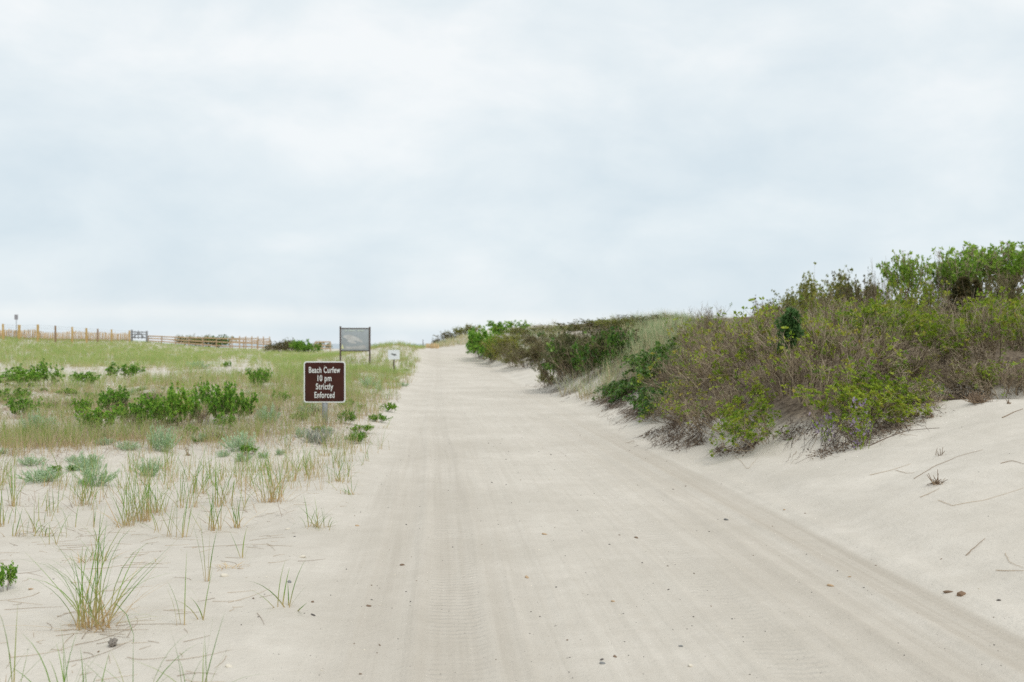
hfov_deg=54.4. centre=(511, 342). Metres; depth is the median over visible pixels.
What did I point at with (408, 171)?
sky
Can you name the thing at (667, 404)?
bayberry shrub
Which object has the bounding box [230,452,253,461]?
wormwood plant
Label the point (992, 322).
bayberry shrub
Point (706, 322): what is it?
bayberry shrub
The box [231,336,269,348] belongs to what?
rail fence
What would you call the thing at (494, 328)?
green bush
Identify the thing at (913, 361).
bayberry shrub
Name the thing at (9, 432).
verge grass
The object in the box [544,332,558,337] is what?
olive shrub
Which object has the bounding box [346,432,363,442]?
green seedling
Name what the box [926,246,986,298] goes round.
tree
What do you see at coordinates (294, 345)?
field bush
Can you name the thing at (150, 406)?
rose bush
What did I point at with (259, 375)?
rose bush
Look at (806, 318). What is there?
leafy shrub
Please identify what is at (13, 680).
beach grass clump
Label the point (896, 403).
leafy shrub
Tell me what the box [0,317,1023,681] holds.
ground
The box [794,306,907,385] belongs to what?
bayberry shrub
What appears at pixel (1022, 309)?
leafy shrub
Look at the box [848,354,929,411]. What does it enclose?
leafy shrub
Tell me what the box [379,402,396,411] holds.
leafy weed
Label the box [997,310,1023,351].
leafy shrub
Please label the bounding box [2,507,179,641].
beach grass clump
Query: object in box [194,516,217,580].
beach grass clump
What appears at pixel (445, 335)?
scrub
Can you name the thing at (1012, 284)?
heath shrub
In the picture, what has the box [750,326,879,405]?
bayberry shrub
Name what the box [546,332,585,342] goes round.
heath shrub
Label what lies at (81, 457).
wormwood plant
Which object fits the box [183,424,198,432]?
green seedling
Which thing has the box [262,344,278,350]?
field bush
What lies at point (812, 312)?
bayberry shrub
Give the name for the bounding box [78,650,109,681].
beach grass clump
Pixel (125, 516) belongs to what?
beach grass clump
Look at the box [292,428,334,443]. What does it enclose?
dusty miller
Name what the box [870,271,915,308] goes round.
leafy shrub
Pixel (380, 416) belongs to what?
green seedling
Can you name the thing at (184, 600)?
beach grass clump
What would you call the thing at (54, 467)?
green seedling
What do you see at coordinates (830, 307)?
bayberry shrub
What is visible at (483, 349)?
green bush
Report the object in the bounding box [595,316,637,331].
olive shrub
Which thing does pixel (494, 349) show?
olive shrub
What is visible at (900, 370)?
leafy shrub
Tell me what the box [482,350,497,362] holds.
olive shrub
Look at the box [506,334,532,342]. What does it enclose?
olive shrub
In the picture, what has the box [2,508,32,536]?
beach grass clump
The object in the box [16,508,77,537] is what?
beach grass clump
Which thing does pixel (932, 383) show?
leafy shrub
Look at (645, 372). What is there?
creeper
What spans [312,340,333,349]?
bush
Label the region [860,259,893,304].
bare shrub
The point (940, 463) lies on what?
straw
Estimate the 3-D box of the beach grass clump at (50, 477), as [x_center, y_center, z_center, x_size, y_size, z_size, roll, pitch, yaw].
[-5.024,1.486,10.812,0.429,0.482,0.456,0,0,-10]
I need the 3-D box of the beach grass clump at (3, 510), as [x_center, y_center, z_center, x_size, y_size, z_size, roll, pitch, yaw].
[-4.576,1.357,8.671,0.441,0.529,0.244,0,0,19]
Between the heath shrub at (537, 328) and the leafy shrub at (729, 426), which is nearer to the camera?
the leafy shrub at (729, 426)
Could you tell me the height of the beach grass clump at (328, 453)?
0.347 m
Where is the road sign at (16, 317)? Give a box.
[14,315,17,337]
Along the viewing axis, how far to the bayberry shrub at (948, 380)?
14.17 m
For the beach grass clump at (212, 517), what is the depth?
8.86 m
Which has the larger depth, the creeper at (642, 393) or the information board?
the information board
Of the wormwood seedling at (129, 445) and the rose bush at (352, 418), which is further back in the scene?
the rose bush at (352, 418)
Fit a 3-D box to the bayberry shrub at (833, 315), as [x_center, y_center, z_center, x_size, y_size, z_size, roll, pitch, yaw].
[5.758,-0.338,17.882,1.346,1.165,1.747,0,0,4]
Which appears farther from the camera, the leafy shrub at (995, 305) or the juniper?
the leafy shrub at (995, 305)
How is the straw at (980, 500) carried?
on the ground at (460, 425)
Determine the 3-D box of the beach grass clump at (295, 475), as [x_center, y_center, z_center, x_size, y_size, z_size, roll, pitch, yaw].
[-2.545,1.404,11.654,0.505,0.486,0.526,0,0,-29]
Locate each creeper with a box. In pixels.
[591,380,630,400]
[597,376,634,395]
[606,368,641,403]
[619,348,682,375]
[622,372,687,408]
[626,337,678,369]
[630,351,679,391]
[631,378,695,417]
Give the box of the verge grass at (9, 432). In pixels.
[0,364,414,499]
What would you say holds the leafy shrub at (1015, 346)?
on the ground at (460, 425)
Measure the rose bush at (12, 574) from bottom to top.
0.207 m
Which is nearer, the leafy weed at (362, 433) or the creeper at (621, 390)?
the leafy weed at (362, 433)
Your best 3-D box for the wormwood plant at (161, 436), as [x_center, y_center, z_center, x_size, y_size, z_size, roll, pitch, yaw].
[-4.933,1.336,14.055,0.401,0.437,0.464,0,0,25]
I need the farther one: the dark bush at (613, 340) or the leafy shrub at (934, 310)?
the dark bush at (613, 340)
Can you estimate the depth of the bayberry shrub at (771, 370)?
14.07 m
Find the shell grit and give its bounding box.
[31,400,922,679]
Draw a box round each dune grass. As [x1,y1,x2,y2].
[420,332,477,347]
[491,307,740,403]
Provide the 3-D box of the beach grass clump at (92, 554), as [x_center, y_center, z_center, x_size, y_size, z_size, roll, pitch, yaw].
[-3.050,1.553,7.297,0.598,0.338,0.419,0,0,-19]
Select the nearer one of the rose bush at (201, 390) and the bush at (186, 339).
the rose bush at (201, 390)
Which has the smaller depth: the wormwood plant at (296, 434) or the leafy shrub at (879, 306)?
the wormwood plant at (296, 434)
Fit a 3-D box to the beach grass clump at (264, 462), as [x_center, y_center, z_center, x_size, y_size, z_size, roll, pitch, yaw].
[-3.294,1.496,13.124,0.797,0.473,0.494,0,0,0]
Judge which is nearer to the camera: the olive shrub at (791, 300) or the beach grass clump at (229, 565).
the beach grass clump at (229, 565)
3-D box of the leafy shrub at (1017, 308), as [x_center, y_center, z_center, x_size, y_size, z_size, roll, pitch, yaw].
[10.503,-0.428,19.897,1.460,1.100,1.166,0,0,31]
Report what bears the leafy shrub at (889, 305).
on the ground at (460, 425)
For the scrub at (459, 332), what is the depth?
112.79 m
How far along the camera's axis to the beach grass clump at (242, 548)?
7.32 m
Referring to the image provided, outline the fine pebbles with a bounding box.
[74,402,1009,672]
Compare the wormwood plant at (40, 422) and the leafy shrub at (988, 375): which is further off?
the wormwood plant at (40, 422)
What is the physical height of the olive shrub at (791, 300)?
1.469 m
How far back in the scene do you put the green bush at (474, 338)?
62.24 m
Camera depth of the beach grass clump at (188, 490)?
9.72 m
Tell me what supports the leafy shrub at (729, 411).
on the ground at (460, 425)
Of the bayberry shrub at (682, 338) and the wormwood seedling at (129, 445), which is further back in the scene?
the bayberry shrub at (682, 338)
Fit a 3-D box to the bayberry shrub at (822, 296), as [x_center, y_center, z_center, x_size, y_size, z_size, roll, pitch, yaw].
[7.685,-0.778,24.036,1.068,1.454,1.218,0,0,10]
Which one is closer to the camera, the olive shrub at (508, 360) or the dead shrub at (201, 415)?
the dead shrub at (201, 415)
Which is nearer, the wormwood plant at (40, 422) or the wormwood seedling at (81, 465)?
the wormwood seedling at (81, 465)
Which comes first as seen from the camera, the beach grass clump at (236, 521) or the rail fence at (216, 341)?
the beach grass clump at (236, 521)
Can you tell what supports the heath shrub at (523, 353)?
on the ground at (460, 425)
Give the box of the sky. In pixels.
[0,0,1023,343]
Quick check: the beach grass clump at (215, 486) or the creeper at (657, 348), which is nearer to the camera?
the beach grass clump at (215, 486)
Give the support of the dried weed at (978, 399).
on the ground at (460, 425)
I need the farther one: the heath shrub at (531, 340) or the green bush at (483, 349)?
the green bush at (483, 349)
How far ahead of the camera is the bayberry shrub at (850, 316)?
20.53 m
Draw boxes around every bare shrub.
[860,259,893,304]
[916,249,951,307]
[932,270,954,306]
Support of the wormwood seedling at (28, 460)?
on the ground at (460, 425)
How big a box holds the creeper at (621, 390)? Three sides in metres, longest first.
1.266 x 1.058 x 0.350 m
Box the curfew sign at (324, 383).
[304,361,345,421]
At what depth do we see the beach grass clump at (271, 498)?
9.95 m
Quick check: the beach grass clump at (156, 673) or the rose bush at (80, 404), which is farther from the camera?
the rose bush at (80, 404)
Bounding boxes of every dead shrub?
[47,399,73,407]
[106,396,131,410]
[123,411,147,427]
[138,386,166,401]
[189,404,213,428]
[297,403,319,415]
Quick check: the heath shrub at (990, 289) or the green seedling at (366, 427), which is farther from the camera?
the heath shrub at (990, 289)
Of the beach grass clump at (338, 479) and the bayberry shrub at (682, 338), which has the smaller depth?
the beach grass clump at (338, 479)
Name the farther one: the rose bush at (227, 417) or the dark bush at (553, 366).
the dark bush at (553, 366)
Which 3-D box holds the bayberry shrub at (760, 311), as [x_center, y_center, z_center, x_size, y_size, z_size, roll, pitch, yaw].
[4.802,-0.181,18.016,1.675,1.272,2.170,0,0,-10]
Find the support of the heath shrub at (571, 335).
on the ground at (460, 425)
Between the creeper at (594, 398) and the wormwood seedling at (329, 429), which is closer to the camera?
the wormwood seedling at (329, 429)
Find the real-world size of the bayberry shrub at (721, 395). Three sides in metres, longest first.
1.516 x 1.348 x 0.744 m
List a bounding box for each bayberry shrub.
[631,332,700,390]
[636,372,701,428]
[644,372,709,415]
[654,381,751,432]
[657,318,748,364]
[662,312,741,347]
[665,339,749,402]
[669,322,736,382]
[676,368,760,436]
[679,314,747,383]
[684,316,738,359]
[688,302,731,336]
[691,298,784,398]
[730,305,852,384]
[732,297,831,366]
[734,341,794,402]
[749,303,822,347]
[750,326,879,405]
[753,302,804,321]
[761,307,848,363]
[782,307,843,320]
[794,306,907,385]
[797,314,896,370]
[800,292,871,351]
[802,294,865,341]
[807,281,854,317]
[821,300,871,343]
[835,290,879,317]
[844,318,967,391]
[852,305,941,381]
[854,289,928,348]
[857,352,966,409]
[911,325,1013,399]
[912,280,1001,349]
[927,364,973,394]
[931,286,1023,368]
[940,347,1023,398]
[944,300,1008,332]
[959,296,1023,351]
[989,361,1023,395]
[1009,285,1023,345]
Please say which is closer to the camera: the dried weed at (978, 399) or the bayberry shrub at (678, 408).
the dried weed at (978, 399)
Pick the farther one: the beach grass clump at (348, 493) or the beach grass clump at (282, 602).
the beach grass clump at (348, 493)
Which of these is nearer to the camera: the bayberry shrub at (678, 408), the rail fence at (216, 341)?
the bayberry shrub at (678, 408)
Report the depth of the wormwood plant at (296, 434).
15.59 m
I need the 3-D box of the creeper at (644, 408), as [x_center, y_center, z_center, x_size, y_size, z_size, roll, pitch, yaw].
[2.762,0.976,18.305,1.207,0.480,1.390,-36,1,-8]
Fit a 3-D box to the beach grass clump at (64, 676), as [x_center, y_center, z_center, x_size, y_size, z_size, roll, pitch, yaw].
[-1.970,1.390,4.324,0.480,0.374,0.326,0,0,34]
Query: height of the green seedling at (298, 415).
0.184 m
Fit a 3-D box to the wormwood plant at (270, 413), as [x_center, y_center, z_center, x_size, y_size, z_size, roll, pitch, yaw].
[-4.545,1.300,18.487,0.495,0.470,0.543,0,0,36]
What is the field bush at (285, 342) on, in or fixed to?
on the ground at (460, 425)
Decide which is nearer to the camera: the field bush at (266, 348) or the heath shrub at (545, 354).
the heath shrub at (545, 354)
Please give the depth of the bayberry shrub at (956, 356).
14.20 m
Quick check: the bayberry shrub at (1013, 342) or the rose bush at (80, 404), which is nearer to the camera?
the bayberry shrub at (1013, 342)
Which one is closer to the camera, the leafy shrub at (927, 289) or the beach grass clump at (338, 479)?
the beach grass clump at (338, 479)
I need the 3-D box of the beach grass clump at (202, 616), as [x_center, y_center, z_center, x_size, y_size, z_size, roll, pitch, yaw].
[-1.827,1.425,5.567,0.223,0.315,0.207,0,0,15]
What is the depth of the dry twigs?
13.47 m
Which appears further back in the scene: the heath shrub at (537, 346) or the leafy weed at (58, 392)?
the heath shrub at (537, 346)
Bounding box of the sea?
[179,344,425,348]
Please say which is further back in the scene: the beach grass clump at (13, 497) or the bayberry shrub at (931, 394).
the bayberry shrub at (931, 394)
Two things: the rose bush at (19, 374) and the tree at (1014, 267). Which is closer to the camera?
the tree at (1014, 267)
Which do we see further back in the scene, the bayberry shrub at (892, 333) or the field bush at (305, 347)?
the field bush at (305, 347)
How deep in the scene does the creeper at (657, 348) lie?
22.66 m
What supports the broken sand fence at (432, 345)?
on the ground at (460, 425)
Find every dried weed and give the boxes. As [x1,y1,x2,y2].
[927,469,947,484]
[960,391,994,405]
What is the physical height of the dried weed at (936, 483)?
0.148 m
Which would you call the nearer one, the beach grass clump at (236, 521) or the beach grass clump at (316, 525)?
the beach grass clump at (316, 525)
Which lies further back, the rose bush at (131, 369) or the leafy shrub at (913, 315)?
the rose bush at (131, 369)
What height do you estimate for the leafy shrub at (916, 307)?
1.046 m
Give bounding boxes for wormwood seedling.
[17,453,48,465]
[63,460,93,470]
[64,455,79,461]
[81,459,100,469]
[94,437,114,444]
[114,440,147,450]
[189,431,207,441]
[215,450,229,456]
[276,448,283,454]
[320,425,332,432]
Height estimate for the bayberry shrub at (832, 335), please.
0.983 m
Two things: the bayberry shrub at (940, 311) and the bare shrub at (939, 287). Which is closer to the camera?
the bayberry shrub at (940, 311)
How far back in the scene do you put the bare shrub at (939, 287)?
26.80 m
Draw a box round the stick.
[869,428,932,445]
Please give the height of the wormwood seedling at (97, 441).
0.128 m
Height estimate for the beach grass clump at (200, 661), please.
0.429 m
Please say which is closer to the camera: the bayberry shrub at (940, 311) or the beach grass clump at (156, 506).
the beach grass clump at (156, 506)
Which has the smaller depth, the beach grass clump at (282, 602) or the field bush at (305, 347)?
the beach grass clump at (282, 602)
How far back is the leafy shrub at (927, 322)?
18.04 m
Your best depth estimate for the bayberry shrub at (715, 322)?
22.48 m
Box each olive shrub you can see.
[479,332,528,360]
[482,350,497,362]
[493,352,527,366]
[503,326,541,336]
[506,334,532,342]
[529,323,597,332]
[535,370,558,387]
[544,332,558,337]
[576,318,631,327]
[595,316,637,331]
[763,286,820,317]
[772,273,847,315]
[802,262,877,308]
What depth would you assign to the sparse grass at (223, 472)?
10.38 m
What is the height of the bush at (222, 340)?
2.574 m
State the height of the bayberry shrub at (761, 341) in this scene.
1.206 m
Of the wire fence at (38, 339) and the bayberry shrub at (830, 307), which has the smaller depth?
the bayberry shrub at (830, 307)
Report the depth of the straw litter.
6.06 m
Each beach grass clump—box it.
[0,453,32,506]
[0,481,13,526]
[0,607,71,681]
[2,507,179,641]
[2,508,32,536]
[11,624,99,681]
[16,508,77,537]
[36,463,73,485]
[52,473,110,505]
[67,540,127,562]
[76,636,194,681]
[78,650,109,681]
[95,452,191,522]
[96,465,156,527]
[124,459,196,513]
[126,481,213,538]
[127,616,269,681]
[132,458,228,507]
[168,556,186,624]
[177,569,212,619]
[182,484,225,530]
[188,448,227,493]
[193,452,254,506]
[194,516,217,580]
[213,561,249,569]
[220,434,318,503]
[221,492,262,527]
[233,532,245,557]
[250,449,277,470]
[251,559,305,610]
[275,419,306,453]
[280,446,304,481]
[296,441,318,475]
[301,497,334,529]
[313,438,335,455]
[315,448,358,482]
[340,475,354,494]
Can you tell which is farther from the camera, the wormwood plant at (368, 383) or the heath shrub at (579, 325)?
the heath shrub at (579, 325)
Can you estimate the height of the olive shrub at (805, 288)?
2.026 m
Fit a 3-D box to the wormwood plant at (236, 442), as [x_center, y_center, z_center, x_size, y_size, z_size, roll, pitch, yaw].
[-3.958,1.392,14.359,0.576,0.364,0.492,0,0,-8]
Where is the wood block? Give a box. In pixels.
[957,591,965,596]
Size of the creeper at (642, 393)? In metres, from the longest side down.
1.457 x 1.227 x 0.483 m
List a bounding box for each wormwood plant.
[8,462,67,482]
[17,409,59,428]
[69,463,121,486]
[70,450,104,465]
[132,455,163,476]
[146,424,181,452]
[186,361,210,368]
[218,430,257,451]
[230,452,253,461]
[254,402,280,424]
[295,426,305,437]
[358,377,378,386]
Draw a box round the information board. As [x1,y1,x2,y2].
[340,326,370,362]
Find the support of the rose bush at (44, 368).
on the ground at (460, 425)
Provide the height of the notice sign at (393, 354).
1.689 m
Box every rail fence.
[148,335,270,349]
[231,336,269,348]
[315,341,330,350]
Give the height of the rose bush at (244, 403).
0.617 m
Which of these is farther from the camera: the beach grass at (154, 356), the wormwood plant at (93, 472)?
the beach grass at (154, 356)
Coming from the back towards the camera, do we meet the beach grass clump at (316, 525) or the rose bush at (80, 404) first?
the rose bush at (80, 404)
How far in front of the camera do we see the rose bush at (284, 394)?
24.56 m
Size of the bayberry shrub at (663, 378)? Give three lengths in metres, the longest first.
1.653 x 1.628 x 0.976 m
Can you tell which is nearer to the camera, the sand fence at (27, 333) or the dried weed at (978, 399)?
the dried weed at (978, 399)
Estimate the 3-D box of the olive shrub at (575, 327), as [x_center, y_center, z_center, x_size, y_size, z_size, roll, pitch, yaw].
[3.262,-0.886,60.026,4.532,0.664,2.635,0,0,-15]
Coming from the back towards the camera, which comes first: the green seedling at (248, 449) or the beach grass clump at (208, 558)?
the green seedling at (248, 449)
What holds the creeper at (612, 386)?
on the ground at (460, 425)
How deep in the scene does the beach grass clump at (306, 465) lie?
12.12 m
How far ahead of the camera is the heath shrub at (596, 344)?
28.89 m
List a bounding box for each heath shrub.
[496,342,546,366]
[511,324,568,332]
[519,332,551,346]
[527,336,563,354]
[528,346,569,384]
[537,334,587,376]
[540,321,598,378]
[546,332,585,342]
[553,318,613,329]
[559,324,628,369]
[578,319,645,367]
[609,314,667,322]
[649,313,679,319]
[748,295,792,322]
[826,266,886,310]
[965,266,1011,306]
[988,261,1023,312]
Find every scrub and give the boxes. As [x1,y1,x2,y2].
[432,329,455,339]
[449,326,467,336]
[463,323,482,332]
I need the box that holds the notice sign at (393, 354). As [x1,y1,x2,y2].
[388,350,399,373]
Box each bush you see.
[0,363,43,384]
[0,387,33,401]
[0,560,17,591]
[3,396,42,414]
[24,359,63,385]
[62,371,100,383]
[71,397,92,413]
[73,405,122,432]
[96,385,130,409]
[104,362,145,378]
[115,400,136,422]
[128,392,167,425]
[155,396,183,421]
[165,379,202,426]
[170,334,205,345]
[182,333,223,346]
[191,377,214,410]
[200,380,243,421]
[205,334,236,347]
[212,411,236,427]
[223,392,258,420]
[245,367,272,386]
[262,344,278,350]
[266,339,288,351]
[271,390,290,400]
[281,338,294,351]
[288,339,312,351]
[297,343,322,351]
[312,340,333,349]
[336,407,355,423]
[465,339,484,357]
[466,325,502,358]
[477,340,501,359]
[486,320,529,337]
[542,334,588,381]
[570,330,619,376]
[599,325,639,365]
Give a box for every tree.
[875,249,933,300]
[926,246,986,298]
[934,240,1019,303]
[968,240,1023,291]
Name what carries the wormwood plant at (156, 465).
on the ground at (460, 425)
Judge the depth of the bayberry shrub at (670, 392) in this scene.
17.27 m
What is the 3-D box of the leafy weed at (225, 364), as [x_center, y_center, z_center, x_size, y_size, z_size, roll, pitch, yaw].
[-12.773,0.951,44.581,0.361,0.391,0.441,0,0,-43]
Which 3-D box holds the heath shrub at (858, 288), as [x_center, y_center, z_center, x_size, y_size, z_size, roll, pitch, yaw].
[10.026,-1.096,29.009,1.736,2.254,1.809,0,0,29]
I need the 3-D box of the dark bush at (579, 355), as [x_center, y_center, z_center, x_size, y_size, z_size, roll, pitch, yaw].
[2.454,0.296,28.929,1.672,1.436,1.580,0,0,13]
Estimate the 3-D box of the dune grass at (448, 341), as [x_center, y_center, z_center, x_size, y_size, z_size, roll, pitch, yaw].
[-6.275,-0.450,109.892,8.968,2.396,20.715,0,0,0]
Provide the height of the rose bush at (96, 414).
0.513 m
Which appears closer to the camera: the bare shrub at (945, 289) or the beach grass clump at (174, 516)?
the beach grass clump at (174, 516)
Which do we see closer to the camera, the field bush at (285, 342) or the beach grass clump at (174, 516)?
the beach grass clump at (174, 516)
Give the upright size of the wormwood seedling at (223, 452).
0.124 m
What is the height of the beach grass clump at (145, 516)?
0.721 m
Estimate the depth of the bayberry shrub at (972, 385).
13.52 m
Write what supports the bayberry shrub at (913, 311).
on the ground at (460, 425)
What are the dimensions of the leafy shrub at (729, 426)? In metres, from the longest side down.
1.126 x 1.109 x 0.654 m
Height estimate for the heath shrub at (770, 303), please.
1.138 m
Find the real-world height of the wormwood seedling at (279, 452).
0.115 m
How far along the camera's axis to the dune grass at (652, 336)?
27.51 m
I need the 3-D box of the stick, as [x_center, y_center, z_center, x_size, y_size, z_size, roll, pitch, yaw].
[4.579,1.099,11.767,0.850,0.216,0.251,0,0,-3]
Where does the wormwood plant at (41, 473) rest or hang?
on the ground at (460, 425)
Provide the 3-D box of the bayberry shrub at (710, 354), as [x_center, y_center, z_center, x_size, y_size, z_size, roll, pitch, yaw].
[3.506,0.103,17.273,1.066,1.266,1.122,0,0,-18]
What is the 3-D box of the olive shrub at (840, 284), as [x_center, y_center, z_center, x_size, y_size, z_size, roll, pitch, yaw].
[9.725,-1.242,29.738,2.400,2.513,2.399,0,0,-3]
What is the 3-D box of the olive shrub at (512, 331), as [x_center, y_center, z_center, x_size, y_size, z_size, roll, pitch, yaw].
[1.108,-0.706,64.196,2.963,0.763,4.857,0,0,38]
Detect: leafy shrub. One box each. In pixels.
[709,377,781,444]
[709,391,792,456]
[780,380,900,438]
[796,308,858,362]
[826,362,934,430]
[832,301,904,345]
[834,298,928,352]
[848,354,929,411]
[861,296,912,326]
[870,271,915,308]
[877,303,959,352]
[883,355,928,381]
[884,294,923,314]
[886,297,928,344]
[897,276,947,320]
[897,310,975,347]
[899,374,944,396]
[912,314,980,368]
[923,304,947,321]
[949,289,1019,353]
[951,293,1023,317]
[960,359,1004,393]
[997,295,1023,325]
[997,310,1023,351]
[998,288,1023,315]
[998,307,1023,350]
[1005,331,1023,351]
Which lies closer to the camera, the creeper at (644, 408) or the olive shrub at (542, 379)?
the creeper at (644, 408)
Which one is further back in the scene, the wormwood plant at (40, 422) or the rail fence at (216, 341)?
the rail fence at (216, 341)
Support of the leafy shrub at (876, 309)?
on the ground at (460, 425)
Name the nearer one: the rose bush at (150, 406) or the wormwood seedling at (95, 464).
the wormwood seedling at (95, 464)
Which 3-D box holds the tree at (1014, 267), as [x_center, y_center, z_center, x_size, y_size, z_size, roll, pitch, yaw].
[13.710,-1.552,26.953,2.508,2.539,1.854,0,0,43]
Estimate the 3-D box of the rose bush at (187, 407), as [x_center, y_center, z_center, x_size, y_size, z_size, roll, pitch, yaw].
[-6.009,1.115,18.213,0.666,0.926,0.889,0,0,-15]
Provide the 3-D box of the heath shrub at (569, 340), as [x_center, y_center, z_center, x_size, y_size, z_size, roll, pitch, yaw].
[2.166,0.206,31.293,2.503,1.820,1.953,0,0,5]
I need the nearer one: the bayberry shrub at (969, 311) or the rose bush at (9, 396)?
the bayberry shrub at (969, 311)
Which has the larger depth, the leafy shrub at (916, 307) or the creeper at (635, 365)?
the creeper at (635, 365)
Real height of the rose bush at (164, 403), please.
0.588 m
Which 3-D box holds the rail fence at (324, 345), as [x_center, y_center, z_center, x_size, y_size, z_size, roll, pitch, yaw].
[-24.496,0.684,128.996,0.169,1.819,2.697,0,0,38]
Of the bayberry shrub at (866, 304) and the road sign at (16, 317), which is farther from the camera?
the road sign at (16, 317)
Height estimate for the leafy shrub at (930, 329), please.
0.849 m
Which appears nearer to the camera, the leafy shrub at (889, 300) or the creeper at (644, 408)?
the creeper at (644, 408)
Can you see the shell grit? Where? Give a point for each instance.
(569, 510)
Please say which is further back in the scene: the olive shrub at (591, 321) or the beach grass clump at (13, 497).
the olive shrub at (591, 321)
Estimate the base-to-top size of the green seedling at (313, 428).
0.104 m
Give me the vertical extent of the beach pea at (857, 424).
0.635 m
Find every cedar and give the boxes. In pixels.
[941,275,981,316]
[956,278,986,316]
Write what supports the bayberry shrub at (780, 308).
on the ground at (460, 425)
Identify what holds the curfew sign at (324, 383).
on the ground at (460, 425)
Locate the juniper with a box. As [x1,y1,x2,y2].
[774,306,804,387]
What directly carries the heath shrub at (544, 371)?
on the ground at (460, 425)
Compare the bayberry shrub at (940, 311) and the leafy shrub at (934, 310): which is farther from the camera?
the leafy shrub at (934, 310)
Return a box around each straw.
[914,450,979,478]
[938,487,1023,505]
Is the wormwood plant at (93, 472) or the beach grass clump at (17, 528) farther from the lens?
the wormwood plant at (93, 472)
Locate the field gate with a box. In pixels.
[131,330,147,341]
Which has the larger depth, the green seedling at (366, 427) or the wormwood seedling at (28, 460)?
the green seedling at (366, 427)
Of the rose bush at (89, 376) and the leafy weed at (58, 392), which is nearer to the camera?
the leafy weed at (58, 392)
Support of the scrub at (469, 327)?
on the ground at (460, 425)
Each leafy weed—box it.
[54,387,83,395]
[223,360,231,366]
[349,431,368,438]
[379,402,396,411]
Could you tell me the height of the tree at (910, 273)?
2.354 m
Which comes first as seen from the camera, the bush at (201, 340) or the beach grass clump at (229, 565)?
the beach grass clump at (229, 565)
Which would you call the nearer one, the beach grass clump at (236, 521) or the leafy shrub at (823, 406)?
the beach grass clump at (236, 521)
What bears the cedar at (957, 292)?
on the ground at (460, 425)
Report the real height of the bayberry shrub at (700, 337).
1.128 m
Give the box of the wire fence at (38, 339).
[2,324,129,343]
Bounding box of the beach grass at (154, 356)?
[0,335,424,399]
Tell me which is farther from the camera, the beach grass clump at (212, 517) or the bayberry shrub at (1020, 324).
the bayberry shrub at (1020, 324)
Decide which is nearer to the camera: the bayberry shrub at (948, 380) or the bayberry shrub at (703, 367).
the bayberry shrub at (948, 380)
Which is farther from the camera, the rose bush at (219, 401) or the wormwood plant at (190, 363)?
the wormwood plant at (190, 363)
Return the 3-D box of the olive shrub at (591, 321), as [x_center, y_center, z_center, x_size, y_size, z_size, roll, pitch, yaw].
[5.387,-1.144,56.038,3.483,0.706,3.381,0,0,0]
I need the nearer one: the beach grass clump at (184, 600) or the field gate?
the beach grass clump at (184, 600)
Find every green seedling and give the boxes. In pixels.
[48,465,62,470]
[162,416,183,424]
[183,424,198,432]
[240,443,258,454]
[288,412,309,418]
[310,425,325,429]
[346,424,373,431]
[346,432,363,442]
[368,413,392,421]
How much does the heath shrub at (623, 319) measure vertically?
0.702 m
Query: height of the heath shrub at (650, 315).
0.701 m
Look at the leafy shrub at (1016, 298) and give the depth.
22.23 m
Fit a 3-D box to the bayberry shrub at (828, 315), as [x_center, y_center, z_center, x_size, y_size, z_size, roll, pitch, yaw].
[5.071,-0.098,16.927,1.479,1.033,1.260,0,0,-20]
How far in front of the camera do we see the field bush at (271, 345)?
116.70 m
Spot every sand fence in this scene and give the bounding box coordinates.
[0,329,130,340]
[423,343,438,347]
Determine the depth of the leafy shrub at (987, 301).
15.66 m
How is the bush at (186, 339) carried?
on the ground at (460, 425)
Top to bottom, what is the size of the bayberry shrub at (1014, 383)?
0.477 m
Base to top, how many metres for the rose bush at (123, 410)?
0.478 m
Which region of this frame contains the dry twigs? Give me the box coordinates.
[523,372,993,463]
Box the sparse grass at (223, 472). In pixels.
[0,428,369,545]
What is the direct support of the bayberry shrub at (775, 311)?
on the ground at (460, 425)
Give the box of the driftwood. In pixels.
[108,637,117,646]
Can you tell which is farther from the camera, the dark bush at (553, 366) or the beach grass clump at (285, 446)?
the dark bush at (553, 366)
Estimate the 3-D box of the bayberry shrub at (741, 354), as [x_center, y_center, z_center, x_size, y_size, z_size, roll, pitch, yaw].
[3.496,0.210,15.591,1.730,1.259,1.550,-37,1,-26]
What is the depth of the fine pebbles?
7.31 m
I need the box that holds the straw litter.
[0,469,346,681]
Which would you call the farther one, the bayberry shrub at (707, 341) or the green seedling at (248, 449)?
the bayberry shrub at (707, 341)
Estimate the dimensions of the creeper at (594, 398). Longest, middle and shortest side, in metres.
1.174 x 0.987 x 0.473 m

